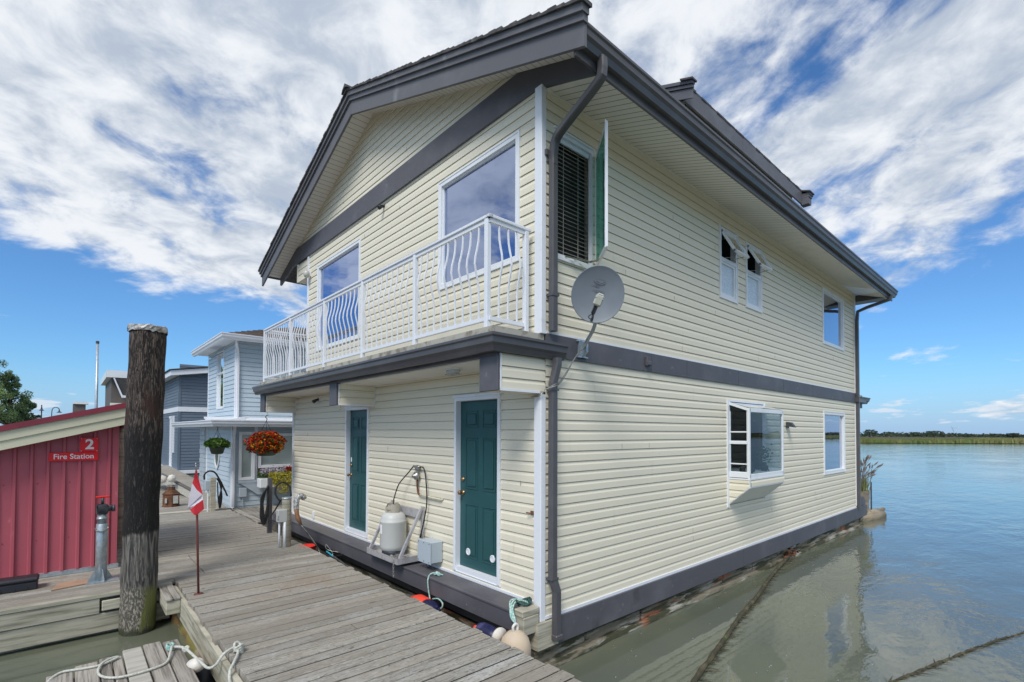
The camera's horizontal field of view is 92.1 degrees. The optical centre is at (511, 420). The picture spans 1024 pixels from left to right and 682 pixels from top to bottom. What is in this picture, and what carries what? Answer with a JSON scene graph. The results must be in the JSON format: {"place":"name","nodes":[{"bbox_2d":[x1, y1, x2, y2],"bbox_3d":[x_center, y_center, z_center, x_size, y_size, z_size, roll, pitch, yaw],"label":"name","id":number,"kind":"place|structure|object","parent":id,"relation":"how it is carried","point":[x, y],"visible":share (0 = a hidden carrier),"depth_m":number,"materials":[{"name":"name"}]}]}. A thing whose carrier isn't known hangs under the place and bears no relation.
{"place":"outdoors","nodes":[
{"label":"outdoors","id":0,"kind":"place"},
{"bbox_2d":[0,573,39,593],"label":"bait box","id":1,"kind":"object","parent":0,"point":[13,584],"visible":1,"depth_m":6.01,"materials":[{"name":"black plastic"}]},
{"bbox_2d":[73,401,88,411],"bbox_3d":[-20.967,-0.015,23.974,0.570,1.840,0.600,1,-2,-42],"label":"chimney stack","id":2,"kind":"object","parent":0,"point":[79,406],"visible":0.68,"depth_m":23.79,"materials":[{"name":"concrete"}]},
{"bbox_2d":[0,433,1023,681],"bbox_3d":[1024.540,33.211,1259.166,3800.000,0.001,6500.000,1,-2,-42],"label":"water","id":3,"kind":"structure","parent":0,"point":[936,553],"depth_m":6.89,"materials":[{"name":"blue liquid"}]},
{"bbox_2d":[95,341,98,407],"bbox_3d":[-21.694,-0.479,25.748,0.150,7.440,0.150,1,-2,-42],"label":"tall pole","id":4,"kind":"object","parent":3,"relation":"in","point":[96,374],"visible":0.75,"depth_m":25.76,"materials":[{"name":"metal"}]},
{"bbox_2d":[101,370,127,405],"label":"marina building","id":5,"kind":"structure","parent":3,"relation":"on","point":[113,382],"depth_m":26.25,"materials":[{"name":"wood"}]},
{"bbox_2d":[117,426,123,548],"bbox_3d":[-6.594,1.570,8.355,0.262,3.110,0.264,1,-2,-42],"label":"grey piling","id":6,"kind":"object","parent":3,"relation":"in","point":[120,490],"visible":0.08,"depth_m":8.25,"materials":[{"name":"grey wood"}]},
{"bbox_2d":[46,639,199,681],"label":"float","id":7,"kind":"object","parent":3,"relation":"on","point":[175,668],"visible":0.84,"depth_m":4.41,"materials":[{"name":"grey wood"}]},
{"bbox_2d":[46,641,243,681],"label":"mooring rope","id":8,"kind":"object","parent":7,"relation":"on","point":[238,647],"visible":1,"depth_m":4.34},
{"bbox_2d":[186,657,204,672],"bbox_3d":[-2.889,2.227,4.500,0.210,0.156,0.128,-1,-1,34],"label":"mooring buoy","id":9,"kind":"object","parent":8,"relation":"hanging from","point":[195,665],"visible":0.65,"depth_m":4.44,"materials":[{"name":"white plastic"}]},
{"bbox_2d":[165,642,174,650],"bbox_3d":[-3.308,2.180,4.777,0.075,0.055,0.109,1,-2,-42],"label":"rope knot","id":10,"kind":"object","parent":7,"relation":"on","point":[167,646],"visible":0.94,"depth_m":4.75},
{"bbox_2d":[118,323,167,636],"bbox_3d":[-4.583,0.992,6.141,0.439,4.385,0.419,1,-2,-42],"label":"piling","id":11,"kind":"object","parent":3,"relation":"in","point":[144,412],"visible":0.9,"depth_m":6.00,"materials":[{"name":"brown wood"}]},
{"bbox_2d":[161,364,207,477],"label":"slate house","id":12,"kind":"structure","parent":3,"relation":"on","point":[186,393],"depth_m":20.99,"materials":[{"name":"blue wood"}]},
{"bbox_2d":[169,416,174,466],"bbox_3d":[-15.028,0.907,21.828,0.100,2.250,1.300,1,-2,-42],"label":"door","id":13,"kind":"structure","parent":12,"relation":"in","point":[171,433],"depth_m":21.78,"materials":[{"name":"white wood"}]},
{"bbox_2d":[171,614,201,657],"bbox_3d":[-3.276,2.588,6.612,2.004,0.444,13.000,1,-2,-42],"label":"float log","id":14,"kind":"object","parent":3,"relation":"on","point":[175,619],"visible":0.09,"depth_m":5.91,"materials":[{"name":"brown wood"}]},
{"bbox_2d":[159,483,229,512],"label":"boardwalk","id":15,"kind":"structure","parent":3,"relation":"on","point":[183,501],"depth_m":13.18,"materials":[{"name":"grey wood"}]},
{"bbox_2d":[162,484,179,506],"bbox_3d":[-8.890,1.935,12.873,0.400,0.565,0.400,1,-2,-42],"label":"birdhouse","id":16,"kind":"object","parent":15,"relation":"on","point":[170,494],"visible":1,"depth_m":12.75,"materials":[{"name":"brown wood"}]},
{"bbox_2d":[161,465,209,497],"bbox_3d":[-10.745,1.863,15.970,4.459,1.013,0.950,-1,-1,35],"label":"gangway","id":17,"kind":"object","parent":15,"relation":"on","point":[183,482],"visible":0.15,"depth_m":15.83,"materials":[{"name":"brown wood"}]},
{"bbox_2d":[161,475,166,482],"bbox_3d":[-10.484,1.748,14.806,0.240,0.240,0.234,1,-2,-42],"label":"net float","id":18,"kind":"object","parent":17,"relation":"hanging from","point":[163,479],"visible":0.76,"depth_m":14.75,"materials":[{"name":"white plastic"}]},
{"bbox_2d":[167,474,175,481],"bbox_3d":[-10.253,1.731,14.879,0.240,0.240,0.234,1,-2,-42],"label":"net float","id":19,"kind":"object","parent":17,"relation":"hanging from","point":[171,478],"visible":1,"depth_m":14.81,"materials":[{"name":"white plastic"}]},
{"bbox_2d":[195,664,215,681],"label":"black fender","id":20,"kind":"object","parent":3,"relation":"on","point":[204,675],"visible":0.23,"depth_m":4.59,"materials":[{"name":"plastic"}]},
{"bbox_2d":[171,327,305,509],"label":"blue house","id":21,"kind":"structure","parent":3,"relation":"on","point":[235,416],"depth_m":13.85,"materials":[{"name":"wood"}]},
{"bbox_2d":[205,350,224,408],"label":"window","id":22,"kind":"structure","parent":21,"relation":"in","point":[220,355],"depth_m":15.24,"materials":[{"name":"plastic"}]},
{"bbox_2d":[203,426,230,453],"bbox_3d":[-7.364,0.453,12.316,0.613,0.744,0.623,1,-2,-42],"label":"hanging basket","id":23,"kind":"object","parent":21,"relation":"hanging from","point":[212,444],"visible":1,"depth_m":12.19,"materials":[{"name":"plant"}]},
{"bbox_2d":[214,435,219,468],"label":"oval window","id":24,"kind":"structure","parent":21,"relation":"in","point":[216,456],"depth_m":13.98,"materials":[{"name":"plastic"}]},
{"bbox_2d":[239,487,246,505],"bbox_3d":[-7.024,1.980,12.874,0.180,0.480,0.070,1,-2,-42],"label":"meter box","id":25,"kind":"object","parent":21,"relation":"attached to","point":[242,492],"visible":1,"depth_m":12.86,"materials":[{"name":"grey metal"}]},
{"bbox_2d":[238,432,254,479],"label":"window","id":26,"kind":"structure","parent":21,"relation":"in","point":[246,468],"depth_m":12.96,"materials":[{"name":"plastic"}]},
{"bbox_2d":[231,504,291,534],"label":"blue house deck","id":27,"kind":"structure","parent":21,"relation":"attached to","point":[252,514],"depth_m":12.04,"materials":[{"name":"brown wood"}]},
{"bbox_2d":[257,464,291,493],"bbox_3d":[-6.081,1.530,13.362,1.459,0.851,0.579,1,-2,-42],"label":"flower box","id":28,"kind":"object","parent":21,"relation":"attached to","point":[283,475],"visible":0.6,"depth_m":13.07,"materials":[{"name":"plastic"}]},
{"bbox_2d":[258,433,291,467],"bbox_3d":[-5.548,0.813,14.179,3.200,0.920,0.088,1,-2,-42],"label":"window","id":29,"kind":"structure","parent":21,"relation":"in","point":[284,458],"depth_m":13.51,"materials":[{"name":"glass"}]},
{"bbox_2d":[0,509,580,681],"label":"boardwalk","id":30,"kind":"structure","parent":3,"relation":"on","point":[294,612],"depth_m":5.29,"materials":[{"name":"grey wood"}]},
{"bbox_2d":[0,403,125,577],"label":"fire shed","id":31,"kind":"structure","parent":30,"relation":"on","point":[48,517],"depth_m":6.64,"materials":[{"name":"red metal"}]},
{"bbox_2d":[49,452,97,460],"bbox_3d":[-6.005,0.487,6.769,0.507,0.115,0.020,1,-2,-42],"label":"station sign","id":32,"kind":"object","parent":31,"relation":"attached to","point":[75,456],"visible":1,"depth_m":6.76,"materials":[{"name":"red"}]},
{"bbox_2d":[80,438,97,451],"bbox_3d":[-5.888,0.329,6.876,0.192,0.197,0.020,1,-2,-42],"label":"number sign","id":33,"kind":"object","parent":31,"relation":"attached to","point":[88,444],"visible":1,"depth_m":6.87,"materials":[{"name":"red"}]},
{"bbox_2d":[51,579,87,590],"bbox_3d":[-5.603,2.073,6.267,0.360,0.010,0.340,1,-2,-42],"label":"plywood scrap","id":34,"kind":"object","parent":30,"relation":"on","point":[63,585],"visible":0.88,"depth_m":6.25,"materials":[{"name":"beige wood"}]},
{"bbox_2d":[0,581,171,653],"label":"apron beam","id":35,"kind":"structure","parent":30,"relation":"attached to","point":[37,624],"depth_m":5.68,"materials":[{"name":"grey wood"}]},
{"bbox_2d":[85,496,118,584],"bbox_3d":[-5.366,1.536,6.474,0.340,1.103,0.283,1,-2,-42],"label":"standpipe","id":36,"kind":"object","parent":30,"relation":"on","point":[101,573],"visible":1,"depth_m":6.42,"materials":[{"name":"metal"}]},
{"bbox_2d":[158,584,180,615],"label":"timber block","id":37,"kind":"structure","parent":30,"relation":"attached to","point":[170,599],"depth_m":5.90,"materials":[{"name":"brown wood"}]},
{"bbox_2d":[159,507,226,514],"bbox_3d":[-8.200,2.203,11.566,2.650,0.090,0.160,1,-2,-42],"label":"threshold board","id":38,"kind":"object","parent":30,"relation":"on","point":[187,511],"visible":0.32,"depth_m":11.81,"materials":[{"name":"beige wood"}]},
{"bbox_2d":[188,463,203,594],"bbox_3d":[-3.804,1.291,5.933,0.184,1.585,0.100,1,-2,-42],"label":"flag","id":39,"kind":"object","parent":30,"relation":"on","point":[195,497],"visible":1,"depth_m":5.93,"materials":[{"name":"fabric"}]},
{"bbox_2d":[174,585,242,681],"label":"boardwalk beam","id":40,"kind":"structure","parent":30,"relation":"attached to","point":[209,651],"depth_m":4.87,"materials":[{"name":"grey wood"}]},
{"bbox_2d":[204,477,215,511],"bbox_3d":[-7.362,1.991,12.026,0.225,1.220,0.110,1,-2,-42],"label":"meter post","id":41,"kind":"object","parent":30,"relation":"on","point":[210,484],"visible":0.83,"depth_m":12.01,"materials":[{"name":"beige wood"}]},
{"bbox_2d":[203,470,227,507],"bbox_3d":[-7.257,1.677,12.094,0.534,0.953,0.076,1,-1,-32],"label":"extension lead","id":42,"kind":"object","parent":41,"relation":"hanging from","point":[220,495],"visible":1,"depth_m":12.12,"materials":[{"name":"rubber"}]},
{"bbox_2d":[267,478,272,532],"bbox_3d":[-4.681,1.827,9.530,0.076,1.460,0.076,1,-2,-42],"label":"cord post","id":43,"kind":"object","parent":30,"relation":"on","point":[269,522],"visible":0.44,"depth_m":9.51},
{"bbox_2d":[260,485,269,524],"bbox_3d":[-4.693,1.596,9.378,0.084,0.741,0.182,-1,-1,31],"label":"cord bundle","id":44,"kind":"object","parent":43,"relation":"hanging from","point":[263,518],"visible":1,"depth_m":9.35,"materials":[{"name":"rubber"}]},
{"bbox_2d":[276,497,291,547],"bbox_3d":[-3.879,1.917,8.388,0.252,1.237,0.171,1,-2,-42],"label":"dock post","id":45,"kind":"object","parent":30,"relation":"on","point":[283,515],"visible":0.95,"depth_m":8.36,"materials":[{"name":"grey metal"}]},
{"bbox_2d":[269,481,291,521],"bbox_3d":[-3.974,1.379,8.479,0.352,0.677,0.127,1,-1,-32],"label":"water hose","id":46,"kind":"object","parent":45,"relation":"attached to","point":[275,489],"visible":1,"depth_m":8.46,"materials":[{"name":"rubber"}]},
{"bbox_2d":[252,0,897,666],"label":"float home","id":47,"kind":"object","parent":3,"relation":"on","point":[518,176],"visible":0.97,"depth_m":6.71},
{"bbox_2d":[242,415,287,455],"bbox_3d":[-5.193,0.301,10.397,0.836,0.866,0.808,0,-1,-3],"label":"hanging basket","id":48,"kind":"object","parent":47,"relation":"hanging from","point":[265,443],"visible":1,"depth_m":10.23,"materials":[{"name":"plant"}]},
{"bbox_2d":[293,493,306,524],"bbox_3d":[-3.629,1.500,8.460,0.224,0.536,0.134,1,-2,-42],"label":"wrapped faucet","id":49,"kind":"object","parent":47,"relation":"attached to","point":[298,497],"visible":1,"depth_m":8.40,"materials":[{"name":"metal"}]},
{"bbox_2d":[303,270,310,277],"bbox_3d":[-4.271,-3.069,10.296,0.150,0.165,0.124,1,-2,-42],"label":"globe light","id":50,"kind":"object","parent":47,"relation":"attached to","point":[306,273],"visible":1,"depth_m":10.26,"materials":[{"name":"white glass"}]},
{"bbox_2d":[300,544,315,549],"bbox_3d":[-3.517,2.329,8.496,0.270,0.380,0.270,1,-2,-42],"label":"fender","id":51,"kind":"object","parent":47,"relation":"attached to","point":[312,546],"visible":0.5,"depth_m":8.55,"materials":[{"name":"red plastic"}]},
{"bbox_2d":[301,524,339,557],"bbox_3d":[-3.227,2.073,8.325,0.772,0.638,0.114,0,-1,21],"label":"wire tangle","id":52,"kind":"object","parent":47,"relation":"on","point":[325,544],"visible":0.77,"depth_m":8.31,"materials":[{"name":"metal"}]},
{"bbox_2d":[302,525,342,556],"bbox_3d":[-3.132,1.997,8.278,1.063,0.533,0.073,0,-1,17],"label":"black cable","id":53,"kind":"object","parent":47,"relation":"hanging from","point":[319,548],"visible":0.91,"depth_m":8.29,"materials":[{"name":"rubber"}]},
{"bbox_2d":[316,237,361,351],"bbox_3d":[-3.269,-2.298,9.313,0.088,1.750,2.000,1,-2,-42],"label":"window","id":54,"kind":"structure","parent":47,"relation":"in","point":[342,269],"depth_m":9.27,"materials":[{"name":"glass"}]},
{"bbox_2d":[332,555,349,566],"bbox_3d":[-2.718,2.280,7.924,0.036,0.131,0.805,1,-2,-45],"label":"boat hook","id":55,"kind":"object","parent":47,"relation":"on","point":[336,558],"visible":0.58,"depth_m":7.97,"materials":[{"name":"metal"}]},
{"bbox_2d":[344,406,369,538],"bbox_3d":[-2.652,0.844,8.566,0.140,2.220,0.970,1,-2,-42],"label":"door","id":56,"kind":"structure","parent":47,"relation":"in","point":[356,513],"depth_m":8.64,"materials":[{"name":"teal metal"}]},
{"bbox_2d":[377,204,384,209],"bbox_3d":[-2.100,-3.434,7.910,0.116,0.110,0.072,1,-2,-42],"label":"floodlight","id":57,"kind":"object","parent":47,"relation":"attached to","point":[379,207],"visible":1,"depth_m":7.89,"materials":[{"name":"metal"}]},
{"bbox_2d":[367,500,424,564],"bbox_3d":[-1.680,1.566,7.081,0.421,0.740,0.912,1,-2,-42],"label":"tank bracket","id":58,"kind":"object","parent":47,"relation":"attached to","point":[376,551],"visible":0.68,"depth_m":6.88,"materials":[{"name":"metal"}]},
{"bbox_2d":[380,502,406,556],"bbox_3d":[-1.707,1.550,7.097,0.374,0.728,0.374,1,-2,-42],"label":"propane tank","id":59,"kind":"object","parent":58,"relation":"on","point":[393,520],"visible":0.93,"depth_m":6.95,"materials":[{"name":"metal"}]},
{"bbox_2d":[393,466,412,503],"bbox_3d":[-1.553,0.920,7.112,0.327,0.559,0.087,0,-1,13],"label":"gas hose","id":60,"kind":"object","parent":59,"relation":"attached to","point":[400,482],"visible":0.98,"depth_m":7.13,"materials":[{"name":"rubber"}]},
{"bbox_2d":[390,554,408,577],"bbox_3d":[-1.576,1.986,6.797,0.258,0.271,0.291,1,-2,-42],"label":"chain","id":61,"kind":"object","parent":58,"relation":"on","point":[396,556],"visible":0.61,"depth_m":6.76,"materials":[{"name":"metal"}]},
{"bbox_2d":[410,594,440,611],"bbox_3d":[-1.088,2.297,6.081,0.260,0.260,0.560,1,-2,-42],"label":"orange fender","id":62,"kind":"object","parent":47,"relation":"attached to","point":[427,601],"visible":0.32,"depth_m":5.99,"materials":[{"name":"orange plastic"}]},
{"bbox_2d":[412,465,443,499],"bbox_3d":[-1.173,0.837,6.780,0.112,0.443,0.684,1,-2,-43],"label":"gas regulator","id":63,"kind":"object","parent":47,"relation":"attached to","point":[415,475],"visible":0.99,"depth_m":6.95,"materials":[{"name":"metal"}]},
{"bbox_2d":[419,466,426,537],"bbox_3d":[-1.240,1.123,6.827,0.049,0.985,0.198,1,-2,-42],"label":"gas hose","id":64,"kind":"object","parent":63,"relation":"hanging from","point":[420,536],"visible":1,"depth_m":6.79,"materials":[{"name":"rubber"}]},
{"bbox_2d":[418,537,442,567],"bbox_3d":[-1.092,1.774,6.584,0.207,0.387,0.314,1,-2,-42],"label":"junction box","id":65,"kind":"object","parent":47,"relation":"on","point":[430,550],"visible":1,"depth_m":6.50,"materials":[{"name":"metal"}]},
{"bbox_2d":[427,571,442,608],"bbox_3d":[-0.896,2.097,6.125,0.216,0.363,0.392,1,-2,-42],"label":"ledge rope","id":66,"kind":"object","parent":47,"relation":"attached to","point":[437,573],"visible":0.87,"depth_m":6.18,"materials":[{"name":"teal fabric"}]},
{"bbox_2d":[445,368,461,375],"bbox_3d":[-0.688,-0.573,5.767,0.150,0.070,0.240,1,-2,-42],"label":"porch light","id":67,"kind":"object","parent":47,"relation":"attached to","point":[452,371],"visible":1,"depth_m":5.70,"materials":[{"name":"white glass"}]},
{"bbox_2d":[452,392,502,586],"bbox_3d":[-0.402,0.788,6.058,0.140,2.240,0.970,1,-2,-42],"label":"door","id":68,"kind":"structure","parent":47,"relation":"in","point":[477,417],"depth_m":6.09,"materials":[{"name":"teal metal"}]},
{"bbox_2d":[438,130,520,290],"bbox_3d":[-0.434,-2.520,6.157,0.088,1.480,1.630,1,-2,-42],"label":"window","id":69,"kind":"structure","parent":47,"relation":"in","point":[489,183],"depth_m":6.11,"materials":[{"name":"glass"}]},
{"bbox_2d":[473,622,506,640],"bbox_3d":[-0.245,2.166,5.053,0.187,0.204,0.380,1,-2,-42],"label":"navy fender","id":70,"kind":"object","parent":47,"relation":"hanging from","point":[499,633],"visible":0.49,"depth_m":4.96,"materials":[{"name":"blue plastic"}]},
{"bbox_2d":[501,623,530,655],"bbox_3d":[0.032,2.214,4.803,0.310,0.499,0.310,1,-2,-42],"label":"tan fender","id":71,"kind":"object","parent":47,"relation":"hanging from","point":[517,638],"visible":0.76,"depth_m":4.73,"materials":[{"name":"beige plastic"}]},
{"bbox_2d":[509,598,527,622],"bbox_3d":[0.030,1.934,5.053,0.202,0.138,0.371,0,-1,26],"label":"fender rope","id":72,"kind":"object","parent":47,"relation":"attached to","point":[511,609],"visible":0.81,"depth_m":5.05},
{"bbox_2d":[515,597,531,605],"bbox_3d":[0.123,1.886,5.145,0.190,0.077,0.160,1,-2,-42],"label":"rope coil","id":73,"kind":"object","parent":47,"relation":"on","point":[527,599],"visible":1,"depth_m":5.10,"materials":[{"name":"teal fabric"}]},
{"bbox_2d":[531,343,585,396],"bbox_3d":[0.539,-0.559,5.257,0.648,0.620,0.203,1,-1,-19],"label":"coaxial cable","id":74,"kind":"object","parent":47,"relation":"attached to","point":[562,377],"visible":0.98,"depth_m":5.32,"materials":[{"name":"rubber"}]},
{"bbox_2d":[554,119,607,268],"bbox_3d":[0.850,-2.471,5.420,0.721,1.440,0.660,1,-2,-42],"label":"casement window","id":75,"kind":"structure","parent":47,"relation":"in","point":[572,151],"depth_m":5.64,"materials":[{"name":"plastic"}]},
{"bbox_2d":[571,265,624,358],"bbox_3d":[0.847,-1.144,5.184,0.592,0.855,0.659,1,-2,-42],"label":"satellite dish","id":76,"kind":"object","parent":47,"relation":"attached to","point":[597,293],"visible":0.99,"depth_m":5.06,"materials":[{"name":"grey metal"}]},
{"bbox_2d":[643,353,651,369],"bbox_3d":[1.793,-0.771,6.436,0.200,0.230,0.060,1,-2,-42],"label":"weather outlet","id":77,"kind":"object","parent":47,"relation":"attached to","point":[648,361],"visible":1,"depth_m":6.39,"materials":[{"name":"grey plastic"}]},
{"bbox_2d":[718,224,749,303],"bbox_3d":[3.533,-2.563,8.144,0.650,1.180,0.551,1,-2,-42],"label":"narrow window","id":78,"kind":"structure","parent":47,"relation":"in","point":[730,247],"depth_m":8.14,"materials":[{"name":"plastic"}]},
{"bbox_2d":[690,555,796,681],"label":"mooring cable","id":79,"kind":"object","parent":47,"relation":"attached to","point":[701,670],"visible":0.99,"depth_m":6.18,"materials":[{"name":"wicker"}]},
{"bbox_2d":[751,461,753,472],"bbox_3d":[3.973,0.760,8.176,0.060,0.200,0.060,1,-2,-42],"label":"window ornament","id":80,"kind":"object","parent":47,"relation":"on","point":[752,468],"depth_m":8.15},
{"bbox_2d":[725,399,784,506],"bbox_3d":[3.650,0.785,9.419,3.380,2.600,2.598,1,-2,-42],"label":"bay window","id":81,"kind":"structure","parent":47,"relation":"in","point":[746,431],"depth_m":8.58,"materials":[{"name":"plastic"}]},
{"bbox_2d":[745,240,773,312],"bbox_3d":[4.273,-2.551,8.809,0.680,1.170,0.548,1,-2,-42],"label":"narrow window","id":82,"kind":"structure","parent":47,"relation":"in","point":[753,265],"depth_m":8.82,"materials":[{"name":"plastic"}]},
{"bbox_2d":[756,443,772,470],"bbox_3d":[4.421,0.638,8.645,0.277,0.494,0.469,0,-1,24],"label":"potted plant","id":83,"kind":"object","parent":47,"relation":"on","point":[764,466],"depth_m":8.62,"materials":[{"name":"grey plant"}]},
{"bbox_2d":[783,547,798,557],"bbox_3d":[5.436,2.567,9.760,0.925,0.224,0.356,1,-2,-42],"label":"snagged weed","id":84,"kind":"object","parent":47,"relation":"attached to","point":[789,553],"visible":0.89,"depth_m":9.68,"materials":[{"name":"brown plant"}]},
{"bbox_2d":[786,422,796,427],"bbox_3d":[5.473,0.077,9.681,0.120,0.120,0.158,1,-2,-42],"label":"wall lamp","id":85,"kind":"object","parent":47,"relation":"attached to","point":[789,424],"visible":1,"depth_m":9.66,"materials":[{"name":"metal"}]},
{"bbox_2d":[822,287,843,350],"bbox_3d":[7.685,-2.408,11.854,1.630,1.300,0.088,1,-2,-42],"label":"window","id":86,"kind":"structure","parent":47,"relation":"in","point":[832,304],"depth_m":11.91,"materials":[{"name":"glass"}]},
{"bbox_2d":[823,411,845,474],"bbox_3d":[7.675,0.511,11.791,1.630,1.460,0.088,1,-2,-42],"label":"window","id":87,"kind":"structure","parent":47,"relation":"in","point":[834,447],"depth_m":11.86,"materials":[{"name":"glass"}]},
{"bbox_2d":[613,553,905,680],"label":"floating debris","id":88,"kind":"object","parent":3,"relation":"on","point":[764,619],"visible":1,"depth_m":6.38,"materials":[{"name":"plant"}]},
{"bbox_2d":[863,507,886,521],"bbox_3d":[10.252,2.737,14.204,1.520,0.428,0.429,1,-1,-29],"label":"mooring log","id":89,"kind":"object","parent":3,"relation":"on","point":[875,514],"visible":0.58,"depth_m":14.06,"materials":[{"name":"brown wood"}]},
{"bbox_2d":[861,490,869,509],"bbox_3d":[9.677,2.230,13.964,0.630,0.550,0.600,1,-2,-42],"label":"planter box","id":90,"kind":"object","parent":89,"relation":"on","point":[866,495],"visible":0.21,"depth_m":13.75,"materials":[{"name":"brown wood"}]},
{"bbox_2d":[861,455,883,491],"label":"tall grass","id":91,"kind":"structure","parent":90,"relation":"in","point":[864,484],"depth_m":13.83,"materials":[{"name":"green plant"}]},
{"bbox_2d":[870,482,871,509],"bbox_3d":[10.177,2.117,13.986,0.035,0.780,0.035,1,-2,-42],"label":"metal stake","id":92,"kind":"object","parent":89,"relation":"on","point":[871,495],"visible":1,"depth_m":13.97,"materials":[{"name":"grey metal"}]},
{"bbox_2d":[887,631,1023,681],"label":"sunken line","id":93,"kind":"object","parent":3,"relation":"on","point":[938,662],"visible":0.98,"depth_m":5.37,"materials":[{"name":"fabric"}]},
{"bbox_2d":[0,0,1023,433],"label":"sky","id":94,"kind":"structure","parent":0,"point":[154,153],"materials":[{"name":"blue"}]},
{"bbox_2d":[860,434,1023,443],"bbox_3d":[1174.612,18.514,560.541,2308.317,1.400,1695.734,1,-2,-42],"label":"marsh ground","id":95,"kind":"structure","parent":0,"point":[893,437],"depth_m":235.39,"materials":[{"name":"green plant"}]},
{"bbox_2d":[863,429,877,436],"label":"tree","id":96,"kind":"object","parent":95,"relation":"on","point":[869,432],"visible":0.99,"depth_m":239.75,"materials":[{"name":"green plant"}]},
{"bbox_2d":[923,431,944,437],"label":"tree","id":97,"kind":"object","parent":95,"relation":"on","point":[930,433],"visible":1,"depth_m":234.65,"materials":[{"name":"green plant"}]},
{"bbox_2d":[860,431,1023,437],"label":"bushes","id":98,"kind":"object","parent":95,"relation":"on","point":[896,434],"visible":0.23,"depth_m":269.99,"materials":[{"name":"green plant"}]},
{"bbox_2d":[1004,433,1022,437],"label":"tree","id":99,"kind":"object","parent":95,"relation":"on","point":[1010,435],"visible":1,"depth_m":199.32,"materials":[{"name":"green plant"}]},
{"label":"river bank","id":100,"kind":"structure","parent":0,"visible":0},
{"bbox_2d":[0,385,18,423],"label":"broadleaf tree","id":101,"kind":"object","parent":100,"relation":"on","point":[10,413],"visible":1,"depth_m":41.67,"materials":[{"name":"green plant"}]},
{"bbox_2d":[0,360,24,421],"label":"broadleaf tree","id":102,"kind":"object","parent":100,"relation":"on","point":[10,394],"visible":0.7,"depth_m":44.68,"materials":[{"name":"green plant"}]},
{"bbox_2d":[0,374,32,424],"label":"broadleaf tree","id":103,"kind":"object","parent":100,"relation":"on","point":[13,383],"visible":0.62,"depth_m":45.74,"materials":[{"name":"green plant"}]},
{"bbox_2d":[14,398,40,422],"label":"broadleaf tree","id":104,"kind":"object","parent":100,"relation":"on","point":[32,416],"visible":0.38,"depth_m":47.50,"materials":[{"name":"green plant"}]}
]}

